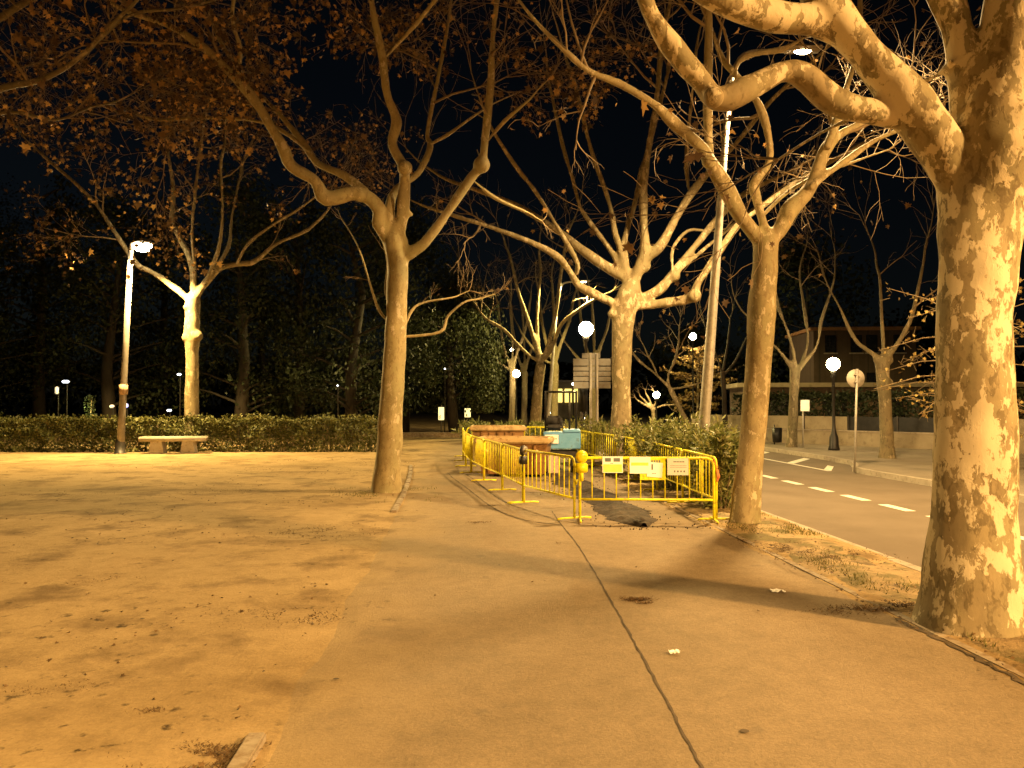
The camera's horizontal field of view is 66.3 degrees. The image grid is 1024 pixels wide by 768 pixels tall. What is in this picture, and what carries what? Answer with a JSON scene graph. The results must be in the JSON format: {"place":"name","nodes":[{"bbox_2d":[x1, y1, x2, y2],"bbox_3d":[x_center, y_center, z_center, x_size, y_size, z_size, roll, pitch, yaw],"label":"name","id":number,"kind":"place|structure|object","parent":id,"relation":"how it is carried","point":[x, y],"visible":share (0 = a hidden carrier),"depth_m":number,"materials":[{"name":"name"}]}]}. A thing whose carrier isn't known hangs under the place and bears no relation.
{"place":"outdoors","nodes":[
{"label":"outdoors","id":0,"kind":"place"},
{"bbox_2d":[370,432,461,437],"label":"wall","id":1,"kind":"structure","parent":0,"point":[427,434],"depth_m":40.38,"materials":[{"name":"stone"}]},
{"bbox_2d":[0,404,1023,767],"bbox_3d":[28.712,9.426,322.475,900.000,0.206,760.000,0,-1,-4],"label":"ground","id":2,"kind":"structure","parent":0,"point":[178,670],"depth_m":7.70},
{"bbox_2d":[0,216,83,425],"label":"park tree","id":3,"kind":"object","parent":2,"relation":"on","point":[3,342],"visible":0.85,"depth_m":37.48,"materials":[{"name":"green plant"}]},
{"bbox_2d":[0,173,102,407],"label":"park tree","id":4,"kind":"object","parent":2,"relation":"on","point":[29,226],"visible":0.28,"depth_m":59.44,"materials":[{"name":"green plant"}]},
{"bbox_2d":[0,170,150,437],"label":"park tree","id":5,"kind":"object","parent":2,"relation":"on","point":[40,402],"visible":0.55,"depth_m":40.01,"materials":[{"name":"green plant"}]},
{"bbox_2d":[82,395,96,440],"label":"lit bush","id":6,"kind":"object","parent":2,"relation":"on","point":[89,404],"visible":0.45,"depth_m":33.56,"materials":[{"name":"green plant"}]},
{"bbox_2d":[28,189,212,439],"bbox_3d":[-18.483,-3.175,37.526,7.819,11.962,7.576,1,-2,-42],"label":"park tree","id":7,"kind":"object","parent":2,"relation":"on","point":[106,374],"visible":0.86,"depth_m":36.87,"materials":[{"name":"green plant"}]},
{"bbox_2d":[112,240,152,453],"bbox_3d":[-13.343,-1.248,27.559,1.377,7.604,0.490,0,-1,12],"label":"park lamp","id":8,"kind":"object","parent":2,"relation":"on","point":[120,439],"visible":0.8,"depth_m":27.48,"materials":[{"name":"metal"}]},
{"bbox_2d":[77,194,256,430],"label":"park tree","id":9,"kind":"object","parent":2,"relation":"on","point":[154,330],"visible":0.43,"depth_m":46.53,"materials":[{"name":"green plant"}]},
{"bbox_2d":[138,436,207,453],"bbox_3d":[-11.900,2.160,27.577,2.200,0.635,0.580,0,-1,-7],"label":"stone bench","id":10,"kind":"object","parent":2,"relation":"on","point":[158,444],"visible":0.89,"depth_m":27.36,"materials":[{"name":"stone"}]},
{"bbox_2d":[0,411,377,451],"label":"hedge","id":11,"kind":"object","parent":2,"relation":"on","point":[145,423],"visible":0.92,"depth_m":28.32,"materials":[{"name":"green plant"}]},
{"bbox_2d":[0,0,397,178],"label":"plane tree","id":12,"kind":"object","parent":2,"relation":"on","point":[200,84],"visible":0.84,"depth_m":14.31,"materials":[{"name":"brown plant"}]},
{"bbox_2d":[0,4,423,449],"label":"plane tree","id":13,"kind":"object","parent":2,"relation":"on","point":[192,336],"visible":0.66,"depth_m":28.78,"materials":[{"name":"beige plant"}]},
{"bbox_2d":[143,158,312,440],"bbox_3d":[-13.403,-4.005,37.360,7.732,13.599,9.068,0,-1,-4],"label":"park tree","id":14,"kind":"object","parent":2,"relation":"on","point":[243,386],"visible":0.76,"depth_m":36.75,"materials":[{"name":"green plant"}]},
{"bbox_2d":[173,180,348,424],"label":"park tree","id":15,"kind":"object","parent":2,"relation":"on","point":[262,357],"visible":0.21,"depth_m":58.22,"materials":[{"name":"green plant"}]},
{"bbox_2d":[189,193,385,433],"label":"park tree","id":16,"kind":"object","parent":2,"relation":"on","point":[298,298],"visible":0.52,"depth_m":41.22,"materials":[{"name":"green plant"}]},
{"bbox_2d":[0,0,678,492],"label":"plane tree","id":17,"kind":"object","parent":2,"relation":"on","point":[400,252],"visible":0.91,"depth_m":15.53,"materials":[{"name":"brown plant"}]},
{"bbox_2d":[268,198,442,441],"bbox_3d":[-6.352,-3.032,35.928,6.825,11.562,7.480,-1,-2,39],"label":"park tree","id":18,"kind":"object","parent":2,"relation":"on","point":[353,398],"visible":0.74,"depth_m":35.56,"materials":[{"name":"green plant"}]},
{"bbox_2d":[339,179,472,431],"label":"park tree","id":19,"kind":"object","parent":2,"relation":"on","point":[415,236],"visible":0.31,"depth_m":47.59,"materials":[{"name":"green plant"}]},
{"bbox_2d":[438,405,443,431],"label":"lit poster","id":20,"kind":"object","parent":2,"relation":"on","point":[441,413],"visible":0.94,"depth_m":41.98,"materials":[{"name":"white paper"}]},
{"bbox_2d":[406,253,511,431],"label":"weeping tree","id":21,"kind":"object","parent":2,"relation":"on","point":[479,399],"visible":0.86,"depth_m":44.89,"materials":[{"name":"green plant"}]},
{"bbox_2d":[3,462,915,767],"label":"dry weeds","id":22,"kind":"object","parent":2,"relation":"on","point":[223,760],"visible":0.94,"depth_m":6.69,"materials":[{"name":"brown plant"}]},
{"bbox_2d":[0,457,1014,767],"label":"fallen leaves","id":23,"kind":"object","parent":2,"relation":"on","point":[202,763],"visible":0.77,"depth_m":7.67,"materials":[{"name":"plant"}]},
{"bbox_2d":[0,346,1023,413],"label":"treeline","id":24,"kind":"object","parent":2,"relation":"on","point":[568,368],"visible":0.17,"depth_m":128.84,"materials":[{"name":"green plant"}]},
{"bbox_2d":[547,380,582,418],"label":"lit building","id":25,"kind":"structure","parent":2,"relation":"on","point":[563,401],"depth_m":92.46,"materials":[{"name":"stone"}]},
{"bbox_2d":[632,289,744,430],"bbox_3d":[7.024,-0.693,33.688,5.588,6.956,3.168,0,-1,-13],"label":"young tree","id":26,"kind":"object","parent":2,"relation":"on","point":[673,396],"visible":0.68,"depth_m":33.04,"materials":[{"name":"brown plant"}]},
{"bbox_2d":[524,425,920,571],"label":"kerb","id":27,"kind":"structure","parent":2,"relation":"on","point":[909,565],"depth_m":9.65,"materials":[{"name":"concrete"}]},
{"bbox_2d":[542,414,1023,502],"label":"kerb","id":28,"kind":"structure","parent":2,"relation":"on","point":[900,477],"depth_m":21.05,"materials":[{"name":"stone"}]},
{"bbox_2d":[593,466,1023,677],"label":"path edging","id":29,"kind":"object","parent":2,"relation":"on","point":[938,634],"visible":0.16,"depth_m":7.08,"materials":[{"name":"concrete"}]},
{"bbox_2d":[0,0,1023,404],"label":"sky","id":30,"kind":"structure","parent":0,"point":[619,145],"materials":[{"name":"black"}]},
{"bbox_2d":[266,438,1023,767],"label":"path","id":31,"kind":"structure","parent":0,"point":[510,644],"depth_m":5.41,"materials":[{"name":"concrete"}]},
{"bbox_2d":[226,465,412,767],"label":"path edge stones","id":32,"kind":"object","parent":31,"relation":"on","point":[247,752],"visible":0.8,"depth_m":4.04,"materials":[{"name":"stone"}]},
{"bbox_2d":[456,432,481,472],"bbox_3d":[-1.147,1.774,20.583,0.564,0.955,2.108,0,-1,-7],"label":"crowd barrier","id":33,"kind":"object","parent":31,"relation":"on","point":[468,445],"visible":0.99,"depth_m":20.84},
{"bbox_2d":[451,416,488,438],"bbox_3d":[-1.621,2.083,34.391,1.850,1.431,1.945,-1,-2,31],"label":"oleander shrub","id":34,"kind":"object","parent":31,"relation":"on","point":[470,423],"visible":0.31,"depth_m":34.25,"materials":[{"name":"green plant"}]},
{"bbox_2d":[460,435,495,480],"bbox_3d":[-0.820,1.727,18.601,0.564,0.955,2.108,0,-1,-11],"label":"crowd barrier","id":35,"kind":"object","parent":31,"relation":"on","point":[482,452],"visible":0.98,"depth_m":18.16,"materials":[{"name":"metal"}]},
{"bbox_2d":[469,425,526,461],"bbox_3d":[-0.418,1.782,23.188,1.654,1.092,1.400,0,-1,-2],"label":"waste skip","id":36,"kind":"object","parent":31,"relation":"on","point":[496,430],"visible":0.49,"depth_m":22.58,"materials":[{"name":"brown paint"}]},
{"bbox_2d":[484,439,515,490],"bbox_3d":[-0.412,1.682,16.674,0.564,0.955,2.108,0,-1,-12],"label":"crowd barrier","id":37,"kind":"object","parent":31,"relation":"on","point":[501,457],"visible":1,"depth_m":16.40,"materials":[{"name":"metal"}]},
{"bbox_2d":[488,417,524,424],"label":"oleander shrub","id":38,"kind":"object","parent":31,"relation":"on","point":[509,422],"visible":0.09,"depth_m":32.42,"materials":[{"name":"green plant"}]},
{"bbox_2d":[474,436,554,476],"bbox_3d":[0.080,1.771,19.311,1.854,0.932,1.300,0,-1,9],"label":"waste skip","id":39,"kind":"object","parent":31,"relation":"on","point":[540,443],"visible":0.69,"depth_m":18.76,"materials":[{"name":"brown paint"}]},
{"bbox_2d":[502,443,538,503],"bbox_3d":[0.002,1.637,14.738,0.564,0.955,2.108,0,-1,-11],"label":"crowd barrier","id":40,"kind":"object","parent":31,"relation":"on","point":[503,474],"visible":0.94,"depth_m":14.65,"materials":[{"name":"metal"}]},
{"bbox_2d":[519,445,527,471],"bbox_3d":[0.204,1.303,13.747,0.116,0.460,0.190,-1,-2,35],"label":"warning lamp","id":41,"kind":"object","parent":40,"relation":"attached to","point":[522,459],"visible":0.89,"depth_m":13.69,"materials":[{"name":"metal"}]},
{"bbox_2d":[525,420,567,435],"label":"oleander shrub","id":42,"kind":"object","parent":31,"relation":"on","point":[534,431],"visible":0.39,"depth_m":30.27,"materials":[{"name":"green plant"}]},
{"bbox_2d":[509,449,590,519],"bbox_3d":[0.577,1.591,12.797,0.564,0.955,2.108,1,-1,-22],"label":"crowd barrier","id":43,"kind":"object","parent":31,"relation":"on","point":[574,478],"visible":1,"depth_m":12.54,"materials":[{"name":"metal"}]},
{"bbox_2d":[548,455,558,480],"bbox_3d":[0.945,1.903,17.786,0.260,0.649,0.144,0,-1,2],"label":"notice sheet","id":44,"kind":"object","parent":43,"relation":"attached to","point":[552,464],"visible":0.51,"depth_m":17.75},
{"bbox_2d":[567,430,593,460],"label":"crowd barrier","id":45,"kind":"object","parent":31,"relation":"on","point":[592,444],"visible":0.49,"depth_m":22.08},
{"bbox_2d":[540,469,710,529],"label":"loose soil","id":46,"kind":"structure","parent":31,"relation":"on","point":[627,513],"depth_m":13.17,"materials":[{"name":"soil"}]},
{"bbox_2d":[543,391,580,470],"bbox_3d":[1.284,1.185,20.207,0.970,2.030,1.240,0,-1,3],"label":"mini dumper","id":47,"kind":"object","parent":46,"relation":"on","point":[566,442],"visible":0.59,"depth_m":19.81,"materials":[{"name":"blue metal"}]},
{"bbox_2d":[576,456,718,523],"bbox_3d":[2.015,1.566,11.736,2.108,0.955,0.564,0,-1,3],"label":"crowd barrier","id":48,"kind":"object","parent":31,"relation":"on","point":[659,499],"visible":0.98,"depth_m":11.72,"materials":[{"name":"metal"}]},
{"bbox_2d":[575,450,587,480],"bbox_3d":[1.047,1.227,11.777,0.190,0.460,0.116,0,-1,3],"label":"warning lamp","id":49,"kind":"object","parent":48,"relation":"attached to","point":[581,456],"visible":1,"depth_m":11.73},
{"bbox_2d":[602,456,622,472],"bbox_3d":[1.505,1.206,11.732,0.305,0.246,0.010,0,-1,3],"label":"notice sheet","id":50,"kind":"object","parent":48,"relation":"attached to","point":[612,464],"visible":1,"depth_m":11.73,"materials":[{"name":"paper"}]},
{"bbox_2d":[630,457,649,473],"bbox_3d":[1.910,1.212,11.697,0.309,0.251,0.009,0,-1,2],"label":"notice sheet","id":51,"kind":"object","parent":48,"relation":"attached to","point":[639,465],"visible":1,"depth_m":11.70,"materials":[{"name":"paper"}]},
{"bbox_2d":[640,458,664,479],"bbox_3d":[2.097,1.272,11.708,0.369,0.323,0.009,0,-1,2],"label":"notice board","id":52,"kind":"object","parent":48,"relation":"attached to","point":[644,476],"visible":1,"depth_m":11.70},
{"bbox_2d":[647,462,662,477],"bbox_3d":[2.130,1.280,11.694,0.243,0.238,0.009,0,-1,2],"label":"notice sheet","id":53,"kind":"object","parent":52,"relation":"attached to","point":[656,468],"visible":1,"depth_m":11.69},
{"bbox_2d":[667,458,687,474],"bbox_3d":[2.472,1.234,11.688,0.315,0.251,0.009,0,-1,2],"label":"notice sheet","id":54,"kind":"object","parent":48,"relation":"attached to","point":[677,466],"visible":1,"depth_m":11.69,"materials":[{"name":"paper"}]},
{"bbox_2d":[400,474,1023,767],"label":"path crack","id":55,"kind":"object","parent":31,"relation":"on","point":[980,659],"visible":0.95,"depth_m":5.65,"materials":[{"name":"concrete"}]},
{"bbox_2d":[332,419,1023,663],"bbox_3d":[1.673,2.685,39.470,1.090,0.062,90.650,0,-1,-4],"label":"verge","id":56,"kind":"structure","parent":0,"point":[897,573],"depth_m":8.49,"materials":[{"name":"soil"}]},
{"bbox_2d":[474,246,555,422],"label":"plane tree","id":57,"kind":"object","parent":56,"relation":"on","point":[512,382],"visible":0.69,"depth_m":59.83,"materials":[{"name":"beige plant"}]},
{"bbox_2d":[513,369,519,419],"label":"globe lamp","id":58,"kind":"object","parent":56,"relation":"on","point":[516,373],"visible":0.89,"depth_m":57.88,"materials":[{"name":"white"}]},
{"bbox_2d":[437,164,660,435],"bbox_3d":[2.090,-4.295,40.137,12.160,14.325,6.886,0,-1,-4],"label":"plane tree","id":59,"kind":"object","parent":56,"relation":"on","point":[540,358],"visible":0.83,"depth_m":39.87,"materials":[{"name":"beige plant"}]},
{"bbox_2d":[547,279,590,417],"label":"street lamp","id":60,"kind":"object","parent":56,"relation":"on","point":[551,372],"visible":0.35,"depth_m":40.92,"materials":[{"name":"white"}]},
{"bbox_2d":[578,388,586,446],"bbox_3d":[2.329,1.232,26.068,0.300,2.460,0.370,0,-1,-4],"label":"traffic light","id":61,"kind":"object","parent":56,"relation":"on","point":[582,400],"visible":0.62,"depth_m":25.91,"materials":[{"name":"metal"}]},
{"bbox_2d":[579,320,592,451],"bbox_3d":[2.549,0.120,26.953,0.496,4.664,0.496,0,-1,-4],"label":"globe lamp","id":62,"kind":"object","parent":56,"relation":"on","point":[585,328],"visible":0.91,"depth_m":26.88,"materials":[{"name":"white"}]},
{"bbox_2d":[563,414,609,460],"bbox_3d":[2.273,1.670,24.212,1.502,1.502,1.356,0,-1,12],"label":"oleander shrub","id":63,"kind":"object","parent":56,"relation":"on","point":[586,421],"visible":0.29,"depth_m":24.03,"materials":[{"name":"green plant"}]},
{"bbox_2d":[573,353,610,454],"bbox_3d":[2.558,0.722,25.032,1.196,3.431,0.124,0,-1,0],"label":"road sign","id":64,"kind":"object","parent":56,"relation":"on","point":[590,362],"visible":0.94,"depth_m":25.07,"materials":[{"name":"metal"}]},
{"bbox_2d":[588,432,614,465],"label":"crowd barrier","id":65,"kind":"object","parent":56,"relation":"on","point":[597,433],"visible":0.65,"depth_m":20.80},
{"bbox_2d":[589,415,632,455],"bbox_3d":[2.963,1.619,22.017,1.538,1.551,1.222,-1,-2,30],"label":"oleander shrub","id":66,"kind":"object","parent":56,"relation":"on","point":[600,428],"visible":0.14,"depth_m":21.91,"materials":[{"name":"green plant"}]},
{"bbox_2d":[614,435,635,480],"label":"crowd barrier","id":67,"kind":"object","parent":56,"relation":"on","point":[627,438],"visible":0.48,"depth_m":18.47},
{"bbox_2d":[608,413,667,476],"bbox_3d":[3.094,1.509,18.845,1.540,1.630,1.595,-1,-2,30],"label":"oleander shrub","id":68,"kind":"object","parent":56,"relation":"on","point":[632,430],"visible":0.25,"depth_m":18.79,"materials":[{"name":"green plant"}]},
{"bbox_2d":[342,0,947,470],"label":"plane tree","id":69,"kind":"object","parent":56,"relation":"on","point":[628,302],"visible":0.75,"depth_m":20.16,"materials":[{"name":"beige plant"}]},
{"bbox_2d":[630,412,695,482],"bbox_3d":[3.392,1.438,17.354,1.421,1.680,1.555,-1,-2,29],"label":"oleander shrub","id":70,"kind":"object","parent":56,"relation":"on","point":[636,438],"visible":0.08,"depth_m":17.18,"materials":[{"name":"green plant"}]},
{"bbox_2d":[635,416,692,490],"bbox_3d":[3.223,1.425,15.943,1.502,1.569,1.527,1,-2,-31],"label":"oleander shrub","id":71,"kind":"object","parent":56,"relation":"on","point":[650,446],"visible":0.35,"depth_m":15.90,"materials":[{"name":"green plant"}]},
{"bbox_2d":[643,443,694,502],"bbox_3d":[2.954,1.637,14.743,0.564,0.955,2.108,0,-1,-2],"label":"crowd barrier","id":72,"kind":"object","parent":56,"relation":"on","point":[670,447],"visible":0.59,"depth_m":14.35,"materials":[{"name":"metal"}]},
{"bbox_2d":[420,0,980,523],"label":"plane tree","id":73,"kind":"object","parent":56,"relation":"on","point":[746,494],"visible":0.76,"depth_m":11.46,"materials":[{"name":"beige plant"}]},
{"bbox_2d":[665,409,739,497],"bbox_3d":[3.609,1.354,14.486,1.502,1.770,1.412,0,-1,19],"label":"oleander shrub","id":74,"kind":"object","parent":56,"relation":"on","point":[677,440],"visible":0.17,"depth_m":14.34,"materials":[{"name":"green plant"}]},
{"bbox_2d":[682,449,728,519],"bbox_3d":[3.030,1.590,12.755,0.564,0.955,2.108,0,-1,-2],"label":"crowd barrier","id":75,"kind":"object","parent":56,"relation":"on","point":[716,485],"visible":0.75,"depth_m":12.30,"materials":[{"name":"metal"}]},
{"bbox_2d":[678,422,739,508],"bbox_3d":[3.425,1.380,13.277,1.272,1.563,1.179,0,-1,-4],"label":"oleander shrub","id":76,"kind":"object","parent":56,"relation":"on","point":[723,450],"visible":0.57,"depth_m":13.03,"materials":[{"name":"green plant"}]},
{"bbox_2d":[690,44,823,493],"bbox_3d":[4.704,-2.143,15.161,2.623,8.808,0.430,0,-1,6],"label":"street lamp","id":77,"kind":"object","parent":56,"relation":"on","point":[707,384],"visible":0.44,"depth_m":15.12,"materials":[{"name":"white"}]},
{"bbox_2d":[542,0,1023,637],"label":"plane tree","id":78,"kind":"object","parent":56,"relation":"on","point":[966,150],"visible":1,"depth_m":6.06,"materials":[{"name":"beige plant"}]},
{"bbox_2d":[487,407,1023,573],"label":"road","id":79,"kind":"structure","parent":0,"point":[870,523],"depth_m":14.94,"materials":[{"name":"asphalt"}]},
{"bbox_2d":[478,254,571,424],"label":"plane tree","id":80,"kind":"object","parent":79,"relation":"on","point":[523,368],"visible":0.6,"depth_m":65.81,"materials":[{"name":"beige plant"}]},
{"bbox_2d":[500,223,599,415],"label":"plane tree","id":81,"kind":"object","parent":79,"relation":"on","point":[554,403],"visible":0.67,"depth_m":51.89,"materials":[{"name":"beige plant"}]},
{"bbox_2d":[544,237,631,424],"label":"plane tree","id":82,"kind":"object","parent":79,"relation":"on","point":[598,350],"visible":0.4,"depth_m":58.05,"materials":[{"name":"beige plant"}]},
{"bbox_2d":[631,379,681,425],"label":"pruned tree","id":83,"kind":"object","parent":79,"relation":"on","point":[650,406],"visible":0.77,"depth_m":48.01,"materials":[{"name":"beige plant"}]},
{"bbox_2d":[609,429,1023,539],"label":"road markings","id":84,"kind":"object","parent":79,"relation":"on","point":[828,468],"visible":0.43,"depth_m":17.71,"materials":[{"name":"paint"}]},
{"bbox_2d":[847,369,864,472],"bbox_3d":[9.348,0.994,21.259,0.500,2.813,0.126,0,-1,-4],"label":"round sign","id":85,"kind":"object","parent":79,"relation":"on","point":[855,378],"visible":1,"depth_m":21.26,"materials":[{"name":"metal"}]},
{"bbox_2d":[873,277,1023,437],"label":"golden tree","id":86,"kind":"object","parent":79,"relation":"on","point":[931,351],"visible":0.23,"depth_m":19.79,"materials":[{"name":"beige plant"}]},
{"bbox_2d":[543,414,1023,493],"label":"pavement","id":87,"kind":"structure","parent":0,"point":[913,462],"depth_m":26.52,"materials":[{"name":"concrete"}]},
{"bbox_2d":[689,333,695,413],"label":"globe lamp","id":88,"kind":"object","parent":87,"relation":"on","point":[692,336],"visible":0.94,"depth_m":55.89,"materials":[{"name":"white"}]},
{"bbox_2d":[642,315,745,420],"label":"park tree","id":89,"kind":"object","parent":87,"relation":"on","point":[700,340],"visible":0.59,"depth_m":73.24,"materials":[{"name":"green plant"}]},
{"bbox_2d":[660,344,736,413],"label":"golden tree","id":90,"kind":"object","parent":87,"relation":"on","point":[697,363],"visible":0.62,"depth_m":57.85,"materials":[{"name":"beige plant"}]},
{"bbox_2d":[677,253,787,431],"bbox_3d":[10.435,-1.777,36.683,5.185,9.115,1.862,0,-1,4],"label":"young tree","id":91,"kind":"object","parent":87,"relation":"on","point":[724,394],"visible":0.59,"depth_m":36.06,"materials":[{"name":"brown plant"}]},
{"bbox_2d":[772,425,781,443],"bbox_3d":[11.262,2.168,33.302,0.414,0.880,0.420,-1,-2,40],"label":"litter bin","id":92,"kind":"object","parent":87,"relation":"on","point":[776,435],"visible":0.94,"depth_m":33.14,"materials":[{"name":"black metal"}]},
{"bbox_2d":[700,133,867,446],"bbox_3d":[11.005,-3.622,31.970,7.845,12.599,4.574,1,-2,-36],"label":"plane tree","id":93,"kind":"object","parent":87,"relation":"on","point":[795,368],"visible":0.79,"depth_m":31.41,"materials":[{"name":"brown plant"}]},
{"bbox_2d":[800,400,809,446],"bbox_3d":[11.751,1.616,31.492,0.370,1.946,0.142,0,-1,-4],"label":"notice post","id":94,"kind":"object","parent":87,"relation":"on","point":[804,405],"visible":0.9,"depth_m":31.45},
{"bbox_2d":[728,231,884,382],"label":"park tree","id":95,"kind":"object","parent":87,"relation":"on","point":[794,261],"visible":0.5,"depth_m":60.05,"materials":[{"name":"green plant"}]},
{"bbox_2d":[826,356,839,450],"bbox_3d":[12.086,0.729,29.465,0.482,3.566,0.482,0,-1,-4],"label":"globe lamp","id":96,"kind":"object","parent":87,"relation":"on","point":[833,363],"visible":1,"depth_m":29.38,"materials":[{"name":"white"}]},
{"bbox_2d":[739,139,937,458],"bbox_3d":[11.143,-2.830,25.196,5.434,10.689,6.289,1,-2,-42],"label":"plane tree","id":97,"kind":"object","parent":87,"relation":"on","point":[882,361],"visible":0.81,"depth_m":25.17,"materials":[{"name":"brown plant"}]},
{"bbox_2d":[785,326,920,382],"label":"brick house","id":98,"kind":"structure","parent":87,"relation":"on","point":[844,348],"depth_m":52.14,"materials":[{"name":"brick"}]},
{"bbox_2d":[824,335,837,353],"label":"window","id":99,"kind":"structure","parent":98,"relation":"in","point":[830,340],"depth_m":52.21,"materials":[{"name":"glass"}]},
{"bbox_2d":[849,335,863,353],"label":"window","id":100,"kind":"structure","parent":98,"relation":"in","point":[854,347],"depth_m":52.07,"materials":[{"name":"glass"}]},
{"bbox_2d":[866,373,875,381],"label":"window","id":101,"kind":"structure","parent":98,"relation":"in","point":[870,377],"depth_m":51.94,"materials":[{"name":"glass"}]},
{"bbox_2d":[865,335,878,353],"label":"window","id":102,"kind":"structure","parent":98,"relation":"in","point":[871,340],"depth_m":51.98,"materials":[{"name":"glass"}]},
{"bbox_2d":[893,335,906,353],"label":"window","id":103,"kind":"structure","parent":98,"relation":"in","point":[900,350],"depth_m":51.83,"materials":[{"name":"glass"}]},
{"bbox_2d":[690,413,1023,452],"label":"garden wall","id":104,"kind":"structure","parent":87,"relation":"on","point":[912,433],"depth_m":32.30,"materials":[{"name":"concrete"}]},
{"bbox_2d":[726,382,1023,431],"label":"building","id":105,"kind":"structure","parent":87,"relation":"on","point":[736,388],"depth_m":44.07,"materials":[{"name":"brick"}]},
{"bbox_2d":[731,385,1023,432],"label":"hedge","id":106,"kind":"object","parent":87,"relation":"on","point":[840,397],"visible":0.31,"depth_m":33.21,"materials":[{"name":"green plant"}]},
{"bbox_2d":[873,293,935,381],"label":"park tree","id":107,"kind":"object","parent":87,"relation":"on","point":[928,326],"visible":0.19,"depth_m":61.87,"materials":[{"name":"brown plant"}]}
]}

